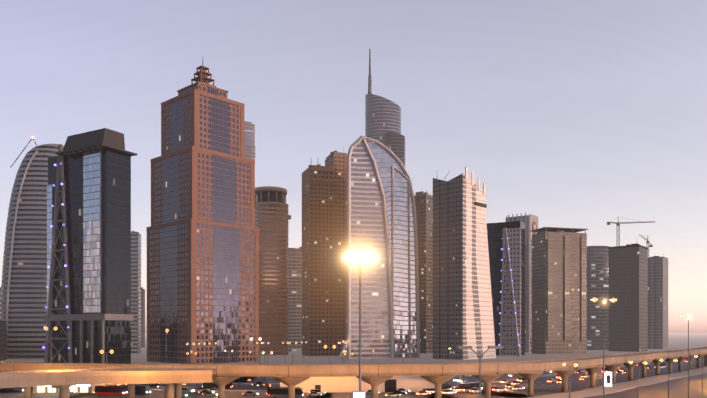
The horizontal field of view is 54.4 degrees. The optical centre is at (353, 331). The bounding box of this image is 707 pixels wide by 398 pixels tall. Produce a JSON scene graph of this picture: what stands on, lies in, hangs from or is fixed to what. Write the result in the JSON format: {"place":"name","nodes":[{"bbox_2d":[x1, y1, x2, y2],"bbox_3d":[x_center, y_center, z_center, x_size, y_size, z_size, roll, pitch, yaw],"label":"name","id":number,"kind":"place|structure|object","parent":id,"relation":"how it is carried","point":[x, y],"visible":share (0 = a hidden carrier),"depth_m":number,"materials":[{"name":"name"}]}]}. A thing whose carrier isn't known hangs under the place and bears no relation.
{"place":"outdoors","nodes":[
{"label":"outdoors","id":0,"kind":"place"},
{"bbox_2d":[244,121,255,159],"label":"skyscraper","id":1,"kind":"structure","parent":0,"point":[249,141],"depth_m":688.87,"materials":[{"name":"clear glass"}]},
{"bbox_2d":[0,355,706,397],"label":"road","id":2,"kind":"structure","parent":0,"point":[651,384],"depth_m":246.75,"materials":[{"name":"grey asphalt"}]},
{"bbox_2d":[33,384,99,392],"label":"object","id":3,"kind":"object","parent":2,"relation":"on","point":[75,388],"visible":0.54,"depth_m":232.25,"materials":[{"name":"beige"}]},
{"bbox_2d":[0,369,216,397],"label":"flyover ramp","id":4,"kind":"object","parent":2,"relation":"on","point":[63,381],"visible":0.98,"depth_m":179.72,"materials":[{"name":"concrete"}]},
{"bbox_2d":[12,360,687,397],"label":"cars","id":5,"kind":"object","parent":2,"relation":"on","point":[274,392],"visible":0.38,"depth_m":231.71,"materials":[{"name":"blue paint"}]},
{"bbox_2d":[0,347,706,397],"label":"metro viaduct","id":6,"kind":"object","parent":2,"relation":"on","point":[374,376],"visible":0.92,"depth_m":204.78,"materials":[{"name":"concrete"}]},
{"bbox_2d":[280,376,434,392],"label":"service building","id":7,"kind":"structure","parent":2,"relation":"on","point":[351,384],"depth_m":235.09,"materials":[{"name":"concrete"}]},
{"bbox_2d":[94,361,685,393],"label":"cars","id":8,"kind":"object","parent":2,"relation":"on","point":[459,389],"visible":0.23,"depth_m":259.47,"materials":[{"name":"metal"}]},
{"bbox_2d":[0,333,706,377],"bbox_3d":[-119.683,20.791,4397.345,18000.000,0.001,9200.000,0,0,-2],"label":"ground","id":9,"kind":"structure","parent":0,"point":[679,341],"depth_m":531.16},
{"bbox_2d":[0,300,6,360],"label":"building","id":10,"kind":"structure","parent":9,"relation":"on","point":[3,340],"depth_m":496.35,"materials":[{"name":"black"}]},
{"bbox_2d":[0,137,63,358],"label":"skyscraper","id":11,"kind":"structure","parent":9,"relation":"on","point":[24,286],"depth_m":520.57,"materials":[{"name":"grey glass"}]},
{"bbox_2d":[42,128,136,363],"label":"skyscraper","id":12,"kind":"structure","parent":9,"relation":"on","point":[89,315],"depth_m":384.93,"materials":[{"name":"black glass"}]},
{"bbox_2d":[131,231,140,353],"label":"banded tower","id":13,"kind":"structure","parent":9,"relation":"on","point":[136,291],"depth_m":635.17,"materials":[{"name":"black"}]},
{"bbox_2d":[141,287,144,347],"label":"block","id":14,"kind":"structure","parent":9,"relation":"on","point":[142,318],"depth_m":888.21,"materials":[{"name":"black"}]},
{"bbox_2d":[146,62,258,363],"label":"terracotta tower","id":15,"kind":"structure","parent":9,"relation":"on","point":[202,230],"depth_m":458.20,"materials":[{"name":"brown"}]},
{"bbox_2d":[255,186,290,354],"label":"round tower","id":16,"kind":"structure","parent":9,"relation":"on","point":[272,216],"depth_m":603.55,"materials":[{"name":"brown metal"}]},
{"bbox_2d":[288,247,301,351],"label":"skyscraper","id":17,"kind":"structure","parent":9,"relation":"on","point":[294,295],"depth_m":705.56,"materials":[{"name":"black"}]},
{"bbox_2d":[302,151,346,355],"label":"skyscraper","id":18,"kind":"structure","parent":9,"relation":"on","point":[324,253],"depth_m":586.69,"materials":[{"name":"brown"}]},
{"bbox_2d":[50,253,704,397],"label":"street lights","id":19,"kind":"object","parent":9,"relation":"on","point":[359,260],"visible":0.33,"depth_m":105.02},
{"bbox_2d":[353,391,364,397],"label":"sign","id":20,"kind":"object","parent":19,"relation":"attached to","point":[358,394],"visible":1,"depth_m":60.65,"materials":[{"name":"white"}]},
{"bbox_2d":[44,297,696,366],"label":"street lamps","id":21,"kind":"object","parent":19,"relation":"attached to","point":[345,351],"visible":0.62,"depth_m":323.98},
{"bbox_2d":[605,372,611,386],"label":"pole sign","id":22,"kind":"object","parent":19,"relation":"attached to","point":[608,379],"visible":1,"depth_m":104.75,"materials":[{"name":"white"}]},
{"bbox_2d":[339,136,419,358],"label":"skyscraper","id":23,"kind":"structure","parent":9,"relation":"on","point":[381,218],"depth_m":534.02,"materials":[{"name":"grey glass"}]},
{"bbox_2d":[365,49,404,166],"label":"skyscraper","id":24,"kind":"structure","parent":9,"relation":"on","point":[382,120],"depth_m":814.66,"materials":[{"name":"grey glass"}]},
{"bbox_2d":[414,191,432,353],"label":"skyscraper","id":25,"kind":"structure","parent":9,"relation":"on","point":[424,207],"depth_m":653.94,"materials":[{"name":"black"}]},
{"bbox_2d":[433,167,495,359],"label":"cream tower","id":26,"kind":"structure","parent":9,"relation":"on","point":[462,307],"depth_m":517.10,"materials":[{"name":"beige concrete"}]},
{"bbox_2d":[487,221,524,355],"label":"skyscraper","id":27,"kind":"structure","parent":9,"relation":"on","point":[506,245],"depth_m":591.67,"materials":[{"name":"grey glass"}]},
{"bbox_2d":[506,213,537,351],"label":"skyscraper","id":28,"kind":"structure","parent":9,"relation":"on","point":[530,221],"depth_m":688.62,"materials":[{"name":"grey concrete"}]},
{"bbox_2d":[530,227,587,353],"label":"skyscraper","id":29,"kind":"structure","parent":9,"relation":"on","point":[559,290],"depth_m":633.90,"materials":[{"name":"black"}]},
{"bbox_2d":[587,246,608,349],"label":"skyscraper","id":30,"kind":"structure","parent":9,"relation":"on","point":[598,272],"depth_m":771.53,"materials":[{"name":"grey glass"}]},
{"bbox_2d":[607,217,654,351],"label":"skyscraper","id":31,"kind":"structure","parent":9,"relation":"on","point":[628,290],"depth_m":715.47,"materials":[{"name":"black concrete"}]},
{"bbox_2d":[639,235,667,348],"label":"skyscraper","id":32,"kind":"structure","parent":9,"relation":"on","point":[657,302],"depth_m":818.30,"materials":[{"name":"black"}]},
{"bbox_2d":[0,0,706,332],"label":"sky","id":33,"kind":"structure","parent":0,"point":[585,114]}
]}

